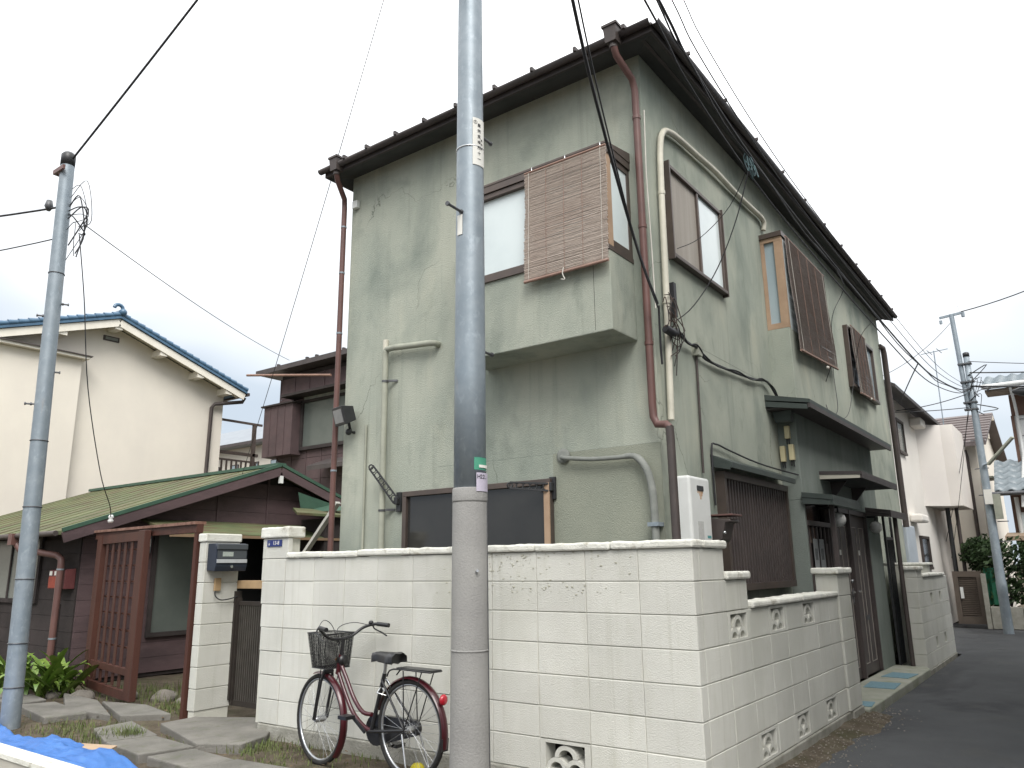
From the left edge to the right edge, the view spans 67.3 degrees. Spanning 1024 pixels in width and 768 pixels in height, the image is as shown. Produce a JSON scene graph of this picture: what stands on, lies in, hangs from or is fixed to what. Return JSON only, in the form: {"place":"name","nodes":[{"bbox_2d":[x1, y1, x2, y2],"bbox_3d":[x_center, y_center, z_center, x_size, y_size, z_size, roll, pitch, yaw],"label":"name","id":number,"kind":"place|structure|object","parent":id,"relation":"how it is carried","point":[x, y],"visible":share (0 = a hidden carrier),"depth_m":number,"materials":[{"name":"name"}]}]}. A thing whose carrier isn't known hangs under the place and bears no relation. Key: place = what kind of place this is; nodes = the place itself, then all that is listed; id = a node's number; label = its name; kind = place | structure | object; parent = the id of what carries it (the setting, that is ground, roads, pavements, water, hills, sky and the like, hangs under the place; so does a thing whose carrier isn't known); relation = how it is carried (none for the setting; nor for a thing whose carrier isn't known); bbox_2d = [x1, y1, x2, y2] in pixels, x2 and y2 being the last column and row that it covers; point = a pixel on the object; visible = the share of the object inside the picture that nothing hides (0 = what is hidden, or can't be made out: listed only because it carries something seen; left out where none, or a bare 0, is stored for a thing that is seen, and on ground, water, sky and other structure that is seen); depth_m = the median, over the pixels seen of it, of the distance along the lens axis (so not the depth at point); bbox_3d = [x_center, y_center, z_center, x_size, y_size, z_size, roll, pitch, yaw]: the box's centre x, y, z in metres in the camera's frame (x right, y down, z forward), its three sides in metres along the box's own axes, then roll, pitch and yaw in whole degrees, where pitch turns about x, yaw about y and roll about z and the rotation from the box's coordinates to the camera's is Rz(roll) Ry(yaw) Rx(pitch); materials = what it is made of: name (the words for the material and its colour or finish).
{"place":"outdoors","nodes":[
{"label":"outdoors","id":0,"kind":"place"},
{"bbox_2d":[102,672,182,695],"bbox_3d":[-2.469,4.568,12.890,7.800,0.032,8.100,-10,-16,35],"label":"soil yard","id":1,"kind":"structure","parent":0,"point":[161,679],"depth_m":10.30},
{"bbox_2d":[0,463,340,683],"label":"clapboard house","id":2,"kind":"structure","parent":1,"relation":"on","point":[249,503],"depth_m":11.12,"materials":[{"name":"brown wood"}]},
{"bbox_2d":[0,537,45,602],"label":"window","id":3,"kind":"structure","parent":2,"relation":"in","point":[8,554],"depth_m":11.24,"materials":[{"name":"glass"}]},
{"bbox_2d":[48,569,75,588],"bbox_3d":[-5.976,2.584,10.207,0.460,0.259,0.142,-10,-16,35],"label":"red letterbox","id":4,"kind":"object","parent":2,"relation":"attached to","point":[69,575],"visible":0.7,"depth_m":10.10,"materials":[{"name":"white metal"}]},
{"bbox_2d":[144,535,193,637],"bbox_3d":[-4.888,2.872,11.106,0.046,1.450,0.700,-10,-16,35],"label":"window","id":5,"kind":"structure","parent":2,"relation":"in","point":[171,561],"depth_m":11.06,"materials":[{"name":"glass"}]},
{"bbox_2d":[220,538,263,601],"bbox_3d":[-3.920,3.431,12.336,0.024,1.850,2.100,-10,-16,35],"label":"dark doorway","id":6,"kind":"structure","parent":2,"relation":"in","point":[253,571],"depth_m":12.19,"materials":[{"name":"black"}]},
{"bbox_2d":[242,0,383,473],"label":"overhead cable","id":7,"kind":"object","parent":2,"relation":"attached to","point":[318,223],"visible":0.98,"depth_m":9.10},
{"bbox_2d":[302,501,340,551],"bbox_3d":[-2.597,1.965,10.462,0.678,0.688,0.075,-10,-16,35],"label":"timber prop","id":8,"kind":"object","parent":1,"relation":"on","point":[317,533],"visible":0.64,"depth_m":10.45,"materials":[{"name":"white wood"}]},
{"bbox_2d":[0,691,287,767],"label":"path","id":9,"kind":"structure","parent":0,"point":[197,735],"depth_m":6.64,"materials":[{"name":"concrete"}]},
{"bbox_2d":[256,347,346,494],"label":"boarded house","id":10,"kind":"structure","parent":0,"point":[297,427],"depth_m":18.52,"materials":[{"name":"wood"}]},
{"bbox_2d":[246,374,331,376],"bbox_3d":[-5.420,-0.212,18.509,3.209,0.559,0.060,-10,-16,35],"label":"bamboo pole","id":11,"kind":"object","parent":10,"relation":"attached to","point":[249,375],"visible":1,"depth_m":18.45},
{"bbox_2d":[298,392,344,450],"bbox_3d":[-4.260,0.863,18.074,2.150,1.220,0.079,-10,-16,35],"label":"window","id":12,"kind":"structure","parent":10,"relation":"in","point":[316,416],"depth_m":18.34,"materials":[{"name":"glass"}]},
{"bbox_2d":[0,677,883,767],"bbox_3d":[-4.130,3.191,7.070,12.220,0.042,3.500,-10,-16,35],"label":"soil yard","id":13,"kind":"structure","parent":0,"point":[233,711],"depth_m":6.91,"materials":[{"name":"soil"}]},
{"bbox_2d":[0,743,83,767],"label":"parapet","id":14,"kind":"structure","parent":13,"relation":"on","point":[12,757],"depth_m":4.90,"materials":[{"name":"paint"}]},
{"bbox_2d":[0,151,91,729],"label":"utility pole","id":15,"kind":"object","parent":13,"relation":"on","point":[14,680],"visible":0.98,"depth_m":7.79,"materials":[{"name":"grey metal"}]},
{"bbox_2d":[0,207,55,216],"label":"overhead cable","id":16,"kind":"object","parent":15,"relation":"attached to","point":[38,210],"visible":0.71,"depth_m":8.63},
{"bbox_2d":[44,200,52,210],"bbox_3d":[-5.166,-1.989,8.582,0.090,0.120,0.086,-10,-16,35],"label":"cable insulator","id":17,"kind":"object","parent":16,"relation":"attached to","point":[48,204],"visible":1,"depth_m":8.55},
{"bbox_2d":[79,235,110,516],"bbox_3d":[-4.877,0.041,9.126,0.118,2.925,2.189,2,-14,-11],"label":"overhead cable","id":18,"kind":"object","parent":15,"relation":"attached to","point":[87,375],"visible":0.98,"depth_m":8.51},
{"bbox_2d":[72,0,197,158],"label":"overhead cable","id":19,"kind":"object","parent":15,"relation":"hanging from","point":[138,75],"visible":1,"depth_m":8.07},
{"bbox_2d":[83,223,287,359],"bbox_3d":[-5.100,-1.179,13.679,0.011,1.281,10.430,0,-13,-4],"label":"overhead cable","id":20,"kind":"object","parent":15,"relation":"attached to","point":[174,289],"visible":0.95,"depth_m":11.10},
{"bbox_2d":[0,647,98,697],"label":"broadleaf plant","id":21,"kind":"object","parent":13,"relation":"on","point":[59,674],"visible":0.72,"depth_m":8.94,"materials":[{"name":"green plant"}]},
{"bbox_2d":[45,690,62,698],"bbox_3d":[-5.329,3.629,8.956,0.214,0.130,0.201,-10,-16,35],"label":"garden rock","id":22,"kind":"object","parent":13,"relation":"on","point":[51,695],"visible":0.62,"depth_m":8.89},
{"bbox_2d":[0,724,137,767],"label":"tarp","id":23,"kind":"object","parent":13,"relation":"on","point":[67,750],"visible":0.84,"depth_m":5.57,"materials":[{"name":"plastic"}]},
{"bbox_2d":[82,743,116,749],"bbox_3d":[-3.239,2.720,5.723,0.467,0.045,0.344,-1,-13,1],"label":"plank","id":24,"kind":"object","parent":23,"relation":"on","point":[92,746],"visible":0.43,"depth_m":5.83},
{"bbox_2d":[70,690,94,698],"bbox_3d":[-4.900,3.575,8.763,0.276,0.171,0.267,-10,-16,35],"label":"garden rock","id":25,"kind":"object","parent":13,"relation":"on","point":[90,694],"visible":0.52,"depth_m":8.72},
{"bbox_2d":[94,521,205,719],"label":"gate lintel","id":26,"kind":"structure","parent":13,"relation":"on","point":[196,528],"depth_m":7.79,"materials":[{"name":"wood"}]},
{"bbox_2d":[82,530,151,701],"bbox_3d":[-4.650,2.665,9.012,0.071,1.805,1.788,11,-18,-41],"label":"lattice screen","id":27,"kind":"object","parent":26,"relation":"attached to","point":[129,673],"visible":0.98,"depth_m":8.88,"materials":[{"name":"wood"}]},
{"bbox_2d":[151,689,176,701],"bbox_3d":[-3.921,3.543,8.685,0.284,0.173,0.275,-10,-16,35],"label":"garden rock","id":28,"kind":"object","parent":13,"relation":"on","point":[169,693],"visible":0.59,"depth_m":8.62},
{"bbox_2d":[187,533,241,717],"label":"gate pillar","id":29,"kind":"structure","parent":13,"relation":"on","point":[209,664],"depth_m":7.66,"materials":[{"name":"paint"}]},
{"bbox_2d":[213,578,221,590],"bbox_3d":[-2.970,2.020,7.755,0.025,0.125,0.070,-10,-16,35],"label":"door chime","id":30,"kind":"object","parent":29,"relation":"hanging from","point":[217,584],"depth_m":7.74,"materials":[{"name":"plastic"}]},
{"bbox_2d":[207,543,247,570],"bbox_3d":[-2.888,1.762,7.823,0.165,0.275,0.360,-10,-16,35],"label":"letterbox","id":31,"kind":"object","parent":29,"relation":"attached to","point":[227,556],"visible":1,"depth_m":7.74,"materials":[{"name":"grey metal"}]},
{"bbox_2d":[227,591,261,708],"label":"slatted gate","id":32,"kind":"structure","parent":29,"relation":"attached to","point":[242,685],"depth_m":7.70,"materials":[{"name":"metal"}]},
{"bbox_2d":[237,580,263,588],"bbox_3d":[-2.421,2.005,7.688,0.990,0.080,0.070,-10,-16,35],"label":"timber rail","id":33,"kind":"object","parent":32,"relation":"on","point":[249,584],"visible":0.45,"depth_m":7.83,"materials":[{"name":"wood"}]},
{"bbox_2d":[20,683,413,767],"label":"leaf litter","id":34,"kind":"object","parent":13,"relation":"on","point":[166,735],"visible":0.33,"depth_m":6.88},
{"bbox_2d":[297,620,448,767],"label":"bicycle","id":35,"kind":"object","parent":13,"relation":"on","point":[381,729],"visible":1,"depth_m":5.50,"materials":[{"name":"metal"}]},
{"bbox_2d":[445,0,493,767],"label":"utility pole","id":36,"kind":"object","parent":13,"relation":"on","point":[469,717],"visible":1,"depth_m":4.71,"materials":[{"name":"concrete"}]},
{"bbox_2d":[0,0,1023,564],"label":"sky","id":37,"kind":"structure","parent":0,"point":[204,173],"materials":[{"name":"white"}]},
{"bbox_2d":[776,707,921,767],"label":"dirt verge","id":38,"kind":"structure","parent":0,"point":[865,729],"depth_m":6.19,"materials":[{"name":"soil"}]},
{"bbox_2d":[818,630,1023,767],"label":"road","id":39,"kind":"structure","parent":0,"point":[969,704],"depth_m":7.02,"materials":[{"name":"asphalt"}]},
{"bbox_2d":[860,572,1023,681],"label":"ground","id":40,"kind":"structure","parent":0,"point":[896,662],"depth_m":11.62,"materials":[{"name":"concrete"}]},
{"bbox_2d":[0,303,249,515],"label":"cream house","id":41,"kind":"structure","parent":40,"relation":"on","point":[158,401],"depth_m":18.38,"materials":[{"name":"paint"}]},
{"bbox_2d":[219,418,262,470],"bbox_3d":[-7.864,2.158,21.438,0.090,2.350,1.950,-10,-16,35],"label":"balcony frame","id":42,"kind":"object","parent":41,"relation":"attached to","point":[252,456],"visible":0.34,"depth_m":21.84,"materials":[{"name":"metal"}]},
{"bbox_2d":[218,427,275,470],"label":"grey roof house","id":43,"kind":"structure","parent":40,"relation":"on","point":[238,441],"depth_m":35.79,"materials":[{"name":"paint"}]},
{"bbox_2d":[255,526,864,767],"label":"block wall","id":44,"kind":"structure","parent":40,"relation":"on","point":[686,653],"depth_m":5.30,"materials":[{"name":"concrete"}]},
{"bbox_2d":[267,540,281,546],"bbox_3d":[-2.179,1.461,7.061,0.210,0.060,0.008,-10,-16,35],"label":"house number plate","id":45,"kind":"object","parent":44,"relation":"attached to","point":[272,543],"visible":1,"depth_m":7.06,"materials":[{"name":"blue metal"}]},
{"bbox_2d":[318,17,915,679],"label":"stucco house","id":46,"kind":"structure","parent":40,"relation":"on","point":[604,417],"depth_m":7.42,"materials":[{"name":"paint"}]},
{"bbox_2d":[332,405,355,434],"bbox_3d":[-1.720,0.381,7.997,0.243,0.295,0.227,10,-17,-39],"label":"floodlight","id":47,"kind":"object","parent":46,"relation":"attached to","point":[343,414],"visible":1,"depth_m":7.93,"materials":[{"name":"black plastic"}]},
{"bbox_2d":[352,200,359,209],"bbox_3d":[-1.765,-2.027,8.709,0.080,0.090,0.049,-10,-16,35],"label":"sensor box","id":48,"kind":"object","parent":46,"relation":"attached to","point":[355,204],"visible":1,"depth_m":8.69,"materials":[{"name":"white plastic"}]},
{"bbox_2d":[368,464,401,511],"bbox_3d":[-1.243,1.018,7.545,0.350,0.475,0.079,-5,-14,16],"label":"laundry bracket","id":49,"kind":"object","parent":46,"relation":"attached to","point":[397,501],"visible":0.99,"depth_m":7.49,"materials":[{"name":"black metal"}]},
{"bbox_2d":[401,478,554,555],"bbox_3d":[-0.351,1.492,6.822,1.710,1.175,0.070,-10,-16,35],"label":"window","id":50,"kind":"structure","parent":46,"relation":"in","point":[515,516],"depth_m":6.77,"materials":[{"name":"grey glass"}]},
{"bbox_2d":[507,477,556,499],"bbox_3d":[0.166,0.867,6.419,0.422,0.190,0.081,2,-14,-11],"label":"laundry bracket","id":51,"kind":"object","parent":46,"relation":"attached to","point":[552,486],"visible":1,"depth_m":6.42,"materials":[{"name":"black metal"}]},
{"bbox_2d":[484,155,605,277],"bbox_3d":[0.155,-1.380,6.650,1.508,0.830,0.070,-10,-16,35],"label":"bay window","id":52,"kind":"structure","parent":46,"relation":"in","point":[504,209],"depth_m":6.81,"materials":[{"name":"brown glass"}]},
{"bbox_2d":[523,142,609,283],"bbox_3d":[0.433,-1.384,6.346,0.817,1.141,0.082,-10,-16,35],"label":"reed blind","id":53,"kind":"object","parent":46,"relation":"attached to","point":[594,190],"visible":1,"depth_m":6.33,"materials":[{"name":"wood"}]},
{"bbox_2d":[610,160,632,258],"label":"side window","id":54,"kind":"structure","parent":46,"relation":"in","point":[622,235],"depth_m":6.38,"materials":[{"name":"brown glass"}]},
{"bbox_2d":[658,282,684,375],"bbox_3d":[1.263,-0.486,6.235,0.125,0.829,0.438,-10,-16,35],"label":"cable bracket","id":55,"kind":"object","parent":46,"relation":"attached to","point":[668,330],"visible":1,"depth_m":6.25,"materials":[{"name":"brown metal"}]},
{"bbox_2d":[571,0,658,303],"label":"overhead cable","id":56,"kind":"object","parent":55,"relation":"attached to","point":[593,89],"visible":1,"depth_m":5.05,"materials":[{"name":"rubber"}]},
{"bbox_2d":[577,0,657,307],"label":"overhead cable","id":57,"kind":"object","parent":55,"relation":"attached to","point":[611,146],"visible":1,"depth_m":5.14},
{"bbox_2d":[675,166,749,321],"bbox_3d":[1.675,-1.143,6.410,0.718,1.245,0.119,-7,-15,26],"label":"overhead cable","id":58,"kind":"object","parent":55,"relation":"attached to","point":[724,251],"visible":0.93,"depth_m":6.40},
{"bbox_2d":[677,475,711,539],"bbox_3d":[1.414,1.701,5.854,0.182,1.975,0.390,-10,-16,35],"label":"water heater","id":59,"kind":"object","parent":46,"relation":"attached to","point":[694,508],"visible":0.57,"depth_m":5.90,"materials":[{"name":"white metal"}]},
{"bbox_2d":[670,165,728,295],"bbox_3d":[1.743,-1.418,7.222,0.060,0.890,1.225,-10,-16,35],"label":"window","id":60,"kind":"structure","parent":46,"relation":"in","point":[694,215],"depth_m":7.22,"materials":[{"name":"brown glass"}]},
{"bbox_2d":[711,513,741,544],"bbox_3d":[1.668,1.187,6.214,0.330,0.254,0.229,-10,-16,35],"label":"hooded letterbox","id":61,"kind":"object","parent":46,"relation":"attached to","point":[722,529],"visible":0.6,"depth_m":6.13,"materials":[{"name":"metal"}]},
{"bbox_2d":[680,336,776,395],"bbox_3d":[2.113,-0.157,7.392,0.067,0.144,2.608,-10,-16,34],"label":"overhead cable","id":62,"kind":"object","parent":46,"relation":"attached to","point":[734,372],"visible":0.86,"depth_m":7.42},
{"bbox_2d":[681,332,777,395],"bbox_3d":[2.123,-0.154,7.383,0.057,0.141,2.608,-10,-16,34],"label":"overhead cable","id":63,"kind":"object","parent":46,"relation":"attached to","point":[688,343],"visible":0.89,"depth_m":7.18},
{"bbox_2d":[711,442,798,504],"bbox_3d":[2.352,0.950,7.438,0.128,0.550,1.984,-12,-17,39],"label":"overhead cable","id":64,"kind":"object","parent":46,"relation":"attached to","point":[713,479],"visible":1,"depth_m":6.86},
{"bbox_2d":[715,471,796,590],"bbox_3d":[2.351,1.420,7.319,0.090,1.020,1.780,-10,-16,35],"label":"lattice window","id":65,"kind":"structure","parent":46,"relation":"in","point":[761,543],"depth_m":7.23,"materials":[{"name":"wood"}]},
{"bbox_2d":[780,446,786,467],"bbox_3d":[2.923,0.789,8.283,0.052,0.240,0.054,-10,-16,35],"label":"cable box","id":66,"kind":"object","parent":46,"relation":"attached to","point":[783,457],"visible":1,"depth_m":8.27,"materials":[{"name":"beige plastic"}]},
{"bbox_2d":[784,426,790,443],"bbox_3d":[2.973,0.556,8.299,0.052,0.210,0.054,-10,-16,35],"label":"cable box","id":67,"kind":"object","parent":46,"relation":"attached to","point":[787,434],"visible":1,"depth_m":8.29,"materials":[{"name":"beige plastic"}]},
{"bbox_2d":[788,444,795,466],"bbox_3d":[2.998,0.766,8.232,0.052,0.240,0.054,-10,-16,35],"label":"cable box","id":68,"kind":"object","parent":46,"relation":"attached to","point":[791,448],"visible":1,"depth_m":8.22,"materials":[{"name":"beige plastic"}]},
{"bbox_2d":[760,236,831,358],"bbox_3d":[3.487,-0.988,9.396,0.238,1.088,1.760,-10,-16,35],"label":"side window","id":69,"kind":"structure","parent":46,"relation":"in","point":[779,302],"depth_m":8.72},
{"bbox_2d":[784,236,838,374],"bbox_3d":[3.629,-0.889,9.243,0.088,1.383,1.607,-10,-16,35],"label":"reed blind","id":70,"kind":"object","parent":46,"relation":"attached to","point":[810,290],"visible":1,"depth_m":9.17,"materials":[{"name":"wood"}]},
{"bbox_2d":[813,241,843,413],"bbox_3d":[3.646,-0.611,8.828,0.280,1.809,2.962,-8,-15,27],"label":"overhead cable","id":71,"kind":"object","parent":46,"relation":"attached to","point":[831,324],"visible":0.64,"depth_m":9.98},
{"bbox_2d":[818,506,845,526],"bbox_3d":[3.503,1.451,8.416,0.278,0.227,0.151,-10,-16,35],"label":"globe lamp","id":72,"kind":"object","parent":46,"relation":"attached to","point":[840,519],"visible":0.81,"depth_m":8.32,"materials":[{"name":"white glass"}]},
{"bbox_2d":[836,514,862,679],"bbox_3d":[3.919,2.494,9.068,0.089,1.935,0.870,-10,-16,35],"label":"door","id":73,"kind":"structure","parent":46,"relation":"in","point":[841,531],"depth_m":9.29,"materials":[{"name":"metal"}]},
{"bbox_2d":[844,318,875,418],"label":"overhead cable","id":74,"kind":"object","parent":46,"relation":"attached to","point":[855,366],"visible":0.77,"depth_m":11.22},
{"bbox_2d":[842,324,880,404],"bbox_3d":[5.616,-0.276,12.338,0.080,0.970,1.780,-10,-16,35],"label":"window","id":75,"kind":"structure","parent":46,"relation":"in","point":[850,358],"depth_m":11.97,"materials":[{"name":"wood"}]},
{"bbox_2d":[850,325,875,400],"bbox_3d":[5.506,-0.300,12.045,0.078,1.093,0.972,-10,-16,35],"label":"reed blind","id":76,"kind":"object","parent":46,"relation":"attached to","point":[863,368],"visible":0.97,"depth_m":12.02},
{"bbox_2d":[850,515,879,674],"bbox_3d":[4.470,2.661,9.797,0.089,1.935,0.870,-10,-16,35],"label":"door","id":77,"kind":"structure","parent":46,"relation":"in","point":[869,631],"depth_m":9.85,"materials":[{"name":"wood"}]},
{"bbox_2d":[866,516,881,532],"bbox_3d":[4.844,1.874,10.259,0.163,0.227,0.151,0,-13,-4],"label":"globe lamp","id":78,"kind":"object","parent":46,"relation":"attached to","point":[875,526],"visible":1,"depth_m":10.21,"materials":[{"name":"white glass"}]},
{"bbox_2d":[860,665,931,712],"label":"porch slab","id":79,"kind":"structure","parent":40,"relation":"on","point":[882,699],"depth_m":8.75,"materials":[{"name":"concrete"}]},
{"bbox_2d":[863,681,900,688],"bbox_3d":[4.168,3.388,8.655,0.320,0.006,0.486,-9,-16,32],"label":"door mat","id":80,"kind":"object","parent":79,"relation":"on","point":[881,685],"depth_m":8.62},
{"bbox_2d":[881,672,917,678],"bbox_3d":[4.739,3.558,9.395,0.300,0.006,0.471,-12,-18,39],"label":"door mat","id":81,"kind":"object","parent":79,"relation":"on","point":[900,675],"depth_m":9.36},
{"bbox_2d":[884,562,957,674],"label":"block wall","id":82,"kind":"structure","parent":40,"relation":"on","point":[932,631],"depth_m":10.85,"materials":[{"name":"concrete"}]},
{"bbox_2d":[935,413,1020,606],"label":"brown roof house","id":83,"kind":"structure","parent":40,"relation":"on","point":[973,523],"depth_m":21.23,"materials":[{"name":"paint"}]},
{"bbox_2d":[921,348,947,424],"bbox_3d":[12.220,0.372,21.929,0.664,2.762,0.553,3,-14,-14],"label":"tv antenna","id":84,"kind":"object","parent":83,"relation":"on","point":[937,380],"visible":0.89,"depth_m":22.06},
{"bbox_2d":[953,623,1023,653],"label":"road","id":85,"kind":"structure","parent":0,"point":[967,637],"depth_m":15.39,"materials":[{"name":"asphalt"}]},
{"bbox_2d":[884,382,973,622],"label":"white house","id":86,"kind":"structure","parent":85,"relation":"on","point":[931,449],"depth_m":17.51,"materials":[{"name":"paint"}]},
{"bbox_2d":[895,417,907,455],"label":"window","id":87,"kind":"structure","parent":86,"relation":"in","point":[899,424],"depth_m":16.04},
{"bbox_2d":[919,536,933,569],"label":"window","id":88,"kind":"structure","parent":86,"relation":"in","point":[925,545],"depth_m":16.45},
{"bbox_2d":[952,571,987,624],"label":"louvred gate","id":89,"kind":"structure","parent":85,"relation":"on","point":[970,604],"depth_m":16.93,"materials":[{"name":"brown wood"}]},
{"bbox_2d":[939,312,1014,633],"bbox_3d":[9.808,1.778,16.026,0.410,6.945,0.822,9,-16,-34],"label":"utility pole","id":90,"kind":"object","parent":85,"relation":"on","point":[992,502],"visible":0.98,"depth_m":15.96,"materials":[{"name":"grey concrete"}]},
{"bbox_2d":[644,0,969,392],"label":"overhead cable","id":91,"kind":"object","parent":90,"relation":"attached to","point":[704,108],"visible":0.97,"depth_m":6.42,"materials":[{"name":"rubber"}]},
{"bbox_2d":[656,0,968,391],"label":"overhead cable","id":92,"kind":"object","parent":90,"relation":"attached to","point":[696,73],"visible":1,"depth_m":6.58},
{"bbox_2d":[658,0,969,389],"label":"overhead cable","id":93,"kind":"object","parent":90,"relation":"attached to","point":[735,133],"visible":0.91,"depth_m":6.50,"materials":[{"name":"rubber"}]},
{"bbox_2d":[743,153,758,178],"bbox_3d":[1.979,-1.814,6.381,0.065,0.203,0.169,-13,-18,42],"label":"cable hanger","id":94,"kind":"object","parent":93,"relation":"hanging from","point":[749,163],"visible":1,"depth_m":6.36,"materials":[{"name":"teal metal"}]},
{"bbox_2d":[677,167,747,248],"bbox_3d":[1.744,-1.464,6.556,0.685,0.556,0.230,-10,-16,35],"label":"overhead cable","id":95,"kind":"object","parent":94,"relation":"hanging from","point":[721,216],"visible":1,"depth_m":6.62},
{"bbox_2d":[671,0,970,387],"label":"overhead cable","id":96,"kind":"object","parent":90,"relation":"attached to","point":[782,182],"visible":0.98,"depth_m":6.67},
{"bbox_2d":[683,0,967,385],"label":"overhead cable","id":97,"kind":"object","parent":90,"relation":"attached to","point":[791,179],"visible":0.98,"depth_m":6.79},
{"bbox_2d":[951,412,967,557],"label":"overhead cable","id":98,"kind":"object","parent":90,"relation":"attached to","point":[961,477],"visible":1,"depth_m":17.06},
{"bbox_2d":[961,291,1023,311],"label":"overhead cable","id":99,"kind":"object","parent":90,"relation":"attached to","point":[992,302],"visible":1,"depth_m":16.25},
{"bbox_2d":[982,436,1013,465],"bbox_3d":[10.009,1.395,15.840,0.124,0.546,0.668,9,-16,-34],"label":"street lamp","id":100,"kind":"object","parent":90,"relation":"attached to","point":[1000,450],"visible":1,"depth_m":15.80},
{"bbox_2d":[972,385,1023,386],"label":"overhead cable","id":101,"kind":"object","parent":90,"relation":"attached to","point":[998,386],"visible":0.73,"depth_m":16.15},
{"bbox_2d":[1012,387,1023,395],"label":"splice case","id":102,"kind":"object","parent":101,"relation":"attached to","point":[1019,391],"visible":1,"depth_m":15.99,"materials":[{"name":"black plastic"}]},
{"bbox_2d":[958,533,1003,572],"bbox_3d":[10.704,4.445,17.422,0.899,2.083,0.862,1,-13,-5],"label":"shrub","id":103,"kind":"object","parent":85,"relation":"on","point":[973,557],"visible":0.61,"depth_m":17.48,"materials":[{"name":"green plant"}]},
{"bbox_2d":[978,535,1023,606],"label":"hedge","id":104,"kind":"object","parent":85,"relation":"on","point":[1017,594],"visible":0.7,"depth_m":16.63,"materials":[{"name":"green plant"}]},
{"bbox_2d":[980,574,1023,629],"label":"wall","id":105,"kind":"structure","parent":85,"relation":"on","point":[993,616],"depth_m":16.43,"materials":[{"name":"concrete"}]},
{"bbox_2d":[983,568,998,604],"bbox_3d":[10.443,4.367,16.624,0.362,0.770,0.056,-10,-16,35],"label":"green sheet","id":106,"kind":"object","parent":105,"relation":"attached to","point":[993,589],"visible":0.54,"depth_m":16.66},
{"bbox_2d":[981,373,1023,578],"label":"tiled house","id":107,"kind":"structure","parent":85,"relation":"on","point":[1008,476],"depth_m":18.35,"materials":[{"name":"grey tile"}]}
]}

